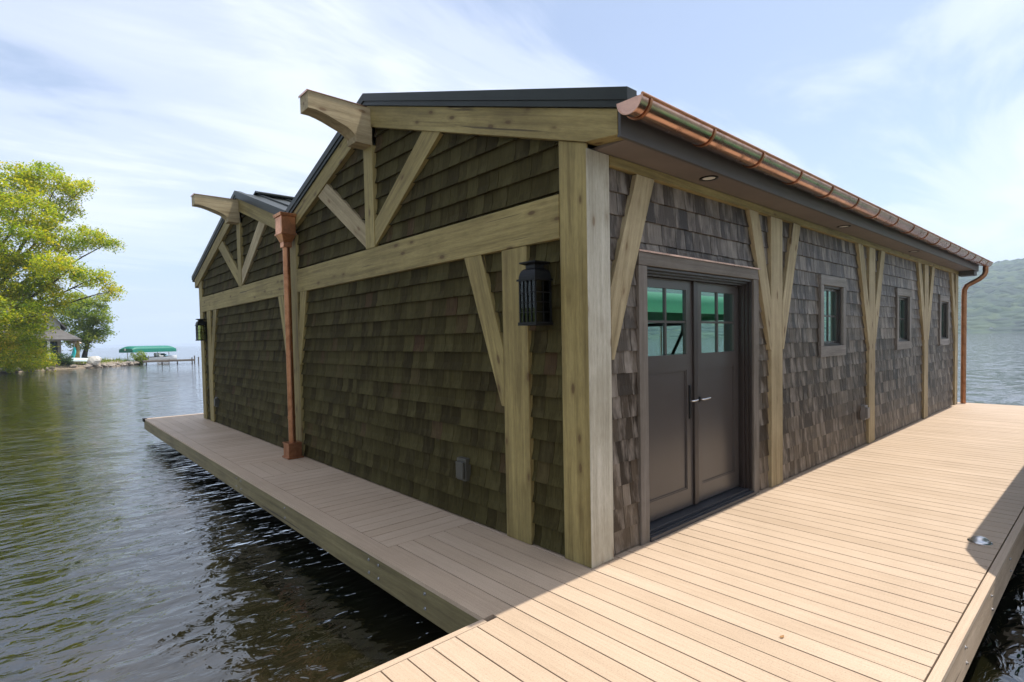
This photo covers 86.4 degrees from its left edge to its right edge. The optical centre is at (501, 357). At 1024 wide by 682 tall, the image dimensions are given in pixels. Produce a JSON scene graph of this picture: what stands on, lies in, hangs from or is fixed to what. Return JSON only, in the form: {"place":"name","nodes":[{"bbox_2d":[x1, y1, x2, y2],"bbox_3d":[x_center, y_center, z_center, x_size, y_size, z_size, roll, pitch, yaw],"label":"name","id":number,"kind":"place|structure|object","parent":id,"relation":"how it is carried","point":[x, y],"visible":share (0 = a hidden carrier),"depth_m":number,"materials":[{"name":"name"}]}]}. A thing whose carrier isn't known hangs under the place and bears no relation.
{"place":"outdoors","nodes":[
{"label":"outdoors","id":0,"kind":"place"},
{"bbox_2d":[0,358,125,372],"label":"shore land","id":1,"kind":"structure","parent":0,"point":[65,366],"depth_m":54.03,"materials":[{"name":"grey stone"}]},
{"bbox_2d":[3,353,20,372],"bbox_3d":[-42.494,0.336,46.631,2.621,2.123,2.566,-2,2,-13],"label":"shrub","id":2,"kind":"object","parent":1,"relation":"on","point":[9,371],"visible":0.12,"depth_m":46.70,"materials":[{"name":"green plant"}]},
{"bbox_2d":[1,282,81,363],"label":"cottage","id":3,"kind":"structure","parent":1,"relation":"on","point":[60,335],"depth_m":56.91,"materials":[{"name":"stone"}]},
{"bbox_2d":[43,342,57,359],"bbox_3d":[-47.512,-0.647,57.497,1.200,2.150,0.070,-3,3,-41],"label":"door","id":4,"kind":"structure","parent":3,"relation":"in","point":[55,344],"depth_m":57.68,"materials":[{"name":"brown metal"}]},
{"bbox_2d":[71,347,75,357],"bbox_3d":[-44.243,-0.457,56.432,0.420,1.350,0.370,1,-16,15],"label":"kayak","id":5,"kind":"object","parent":3,"relation":"on","point":[74,351],"visible":0.72,"depth_m":56.42,"materials":[{"name":"teal plastic"}]},
{"bbox_2d":[41,353,59,366],"bbox_3d":[-43.246,0.257,51.780,2.181,1.732,2.432,-3,3,-41],"label":"shrub","id":6,"kind":"object","parent":1,"relation":"on","point":[58,359],"visible":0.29,"depth_m":52.09,"materials":[{"name":"green plant"}]},
{"bbox_2d":[0,159,127,372],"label":"willow tree","id":7,"kind":"object","parent":1,"relation":"on","point":[30,324],"visible":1,"depth_m":41.20,"materials":[{"name":"green plant"}]},
{"bbox_2d":[55,352,74,365],"bbox_3d":[-42.752,0.203,53.370,1.802,1.621,2.305,-3,3,-41],"label":"shrub","id":8,"kind":"object","parent":1,"relation":"on","point":[67,360],"visible":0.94,"depth_m":53.22,"materials":[{"name":"green plant"}]},
{"bbox_2d":[71,358,87,361],"bbox_3d":[-42.204,0.249,55.168,0.850,0.490,2.300,1,-1,43],"label":"rowing boat","id":9,"kind":"object","parent":1,"relation":"on","point":[80,359],"visible":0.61,"depth_m":54.67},
{"bbox_2d":[54,290,119,357],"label":"shade tree","id":10,"kind":"object","parent":1,"relation":"on","point":[90,333],"visible":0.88,"depth_m":66.79,"materials":[{"name":"green plant"}]},
{"bbox_2d":[86,356,101,365],"bbox_3d":[-41.381,0.299,55.478,1.186,0.995,1.110,-1,2,8],"label":"boulder","id":11,"kind":"object","parent":1,"relation":"on","point":[94,360],"visible":1,"depth_m":55.15,"materials":[{"name":"grey stone"}]},
{"bbox_2d":[128,350,148,363],"bbox_3d":[-41.869,-0.016,63.026,2.110,1.847,2.592,-3,3,-41],"label":"willow bush","id":12,"kind":"object","parent":1,"relation":"on","point":[137,358],"visible":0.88,"depth_m":62.76,"materials":[{"name":"green plant"}]},
{"bbox_2d":[53,357,129,363],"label":"shore grass","id":13,"kind":"structure","parent":0,"point":[109,360],"depth_m":60.93,"materials":[{"name":"green plant"}]},
{"bbox_2d":[61,343,200,347],"bbox_3d":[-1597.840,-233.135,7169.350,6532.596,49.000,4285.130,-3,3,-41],"label":"hill","id":14,"kind":"structure","parent":0,"point":[192,344],"depth_m":6155.35,"materials":[{"name":"green plant"}]},
{"bbox_2d":[0,332,1023,681],"bbox_3d":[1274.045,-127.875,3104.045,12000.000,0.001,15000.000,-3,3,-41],"label":"lake water","id":15,"kind":"structure","parent":0,"point":[132,548],"depth_m":5.10,"materials":[{"name":"grey liquid"}]},
{"bbox_2d":[119,345,175,362],"bbox_3d":[-42.553,0.839,65.888,2.700,4.620,5.220,0,2,26],"label":"boat lift","id":16,"kind":"object","parent":15,"relation":"in","point":[134,349],"visible":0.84,"depth_m":64.63,"materials":[{"name":"green fabric"}]},
{"bbox_2d":[142,353,176,359],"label":"motor boat","id":17,"kind":"object","parent":16,"relation":"hanging from","point":[161,356],"visible":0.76,"depth_m":66.16,"materials":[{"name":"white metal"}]},
{"bbox_2d":[142,359,194,364],"bbox_3d":[-38.301,1.465,62.981,5.123,2.500,1.840,-3,2,-36],"label":"dock","id":18,"kind":"object","parent":15,"relation":"in","point":[161,361],"visible":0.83,"depth_m":62.09,"materials":[{"name":"grey wood"}]},
{"bbox_2d":[142,402,1023,681],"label":"dock","id":19,"kind":"object","parent":15,"relation":"in","point":[866,562],"visible":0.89,"depth_m":3.76,"materials":[{"name":"brown wood"}]},
{"bbox_2d":[191,86,992,567],"bbox_3d":[1.607,-1.000,11.735,13.536,4.339,11.803,-3,3,-41],"label":"boathouse","id":20,"kind":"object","parent":19,"relation":"on","point":[591,326],"visible":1,"depth_m":5.19,"materials":[{"name":"brown"}]},
{"bbox_2d":[647,277,698,521],"bbox_3d":[1.422,0.336,4.640,0.846,2.010,0.094,-3,3,-41],"label":"door","id":21,"kind":"structure","parent":20,"relation":"in","point":[669,301],"depth_m":4.68,"materials":[{"name":"paint"}]},
{"bbox_2d":[697,282,738,501],"bbox_3d":[2.083,0.303,5.216,0.820,2.010,0.094,-3,3,-41],"label":"door","id":22,"kind":"structure","parent":20,"relation":"in","point":[718,360],"depth_m":5.23,"materials":[{"name":"paint"}]},
{"bbox_2d":[818,274,845,356],"bbox_3d":[4.140,-0.525,6.906,0.890,1.000,0.142,-3,3,-41],"label":"window","id":23,"kind":"structure","parent":20,"relation":"in","point":[831,289],"depth_m":6.95,"materials":[{"name":"grey wood"}]},
{"bbox_2d":[895,287,911,349],"bbox_3d":[6.641,-0.647,9.086,0.870,1.000,0.142,-3,3,-41],"label":"window","id":24,"kind":"structure","parent":20,"relation":"in","point":[903,299],"depth_m":9.18,"materials":[{"name":"grey wood"}]},
{"bbox_2d":[938,295,949,345],"bbox_3d":[8.942,-0.760,11.092,0.860,1.000,0.142,-3,3,-41],"label":"window","id":25,"kind":"structure","parent":20,"relation":"in","point":[944,301],"depth_m":11.22,"materials":[{"name":"grey wood"}]},
{"bbox_2d":[967,536,992,544],"bbox_3d":[3.623,1.370,4.125,0.150,0.041,0.150,-3,3,-41],"label":"cleat","id":26,"kind":"object","parent":19,"relation":"on","point":[980,540],"visible":1,"depth_m":4.10,"materials":[{"name":"metal"}]},
{"bbox_2d":[0,0,1023,345],"label":"sky","id":27,"kind":"structure","parent":0,"point":[914,109],"materials":[{"name":"blue"}]},
{"bbox_2d":[958,258,1023,332],"bbox_3d":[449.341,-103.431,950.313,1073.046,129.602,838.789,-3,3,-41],"label":"wooded hill","id":28,"kind":"structure","parent":0,"point":[995,298],"depth_m":483.83,"materials":[{"name":"plant"}]}
]}

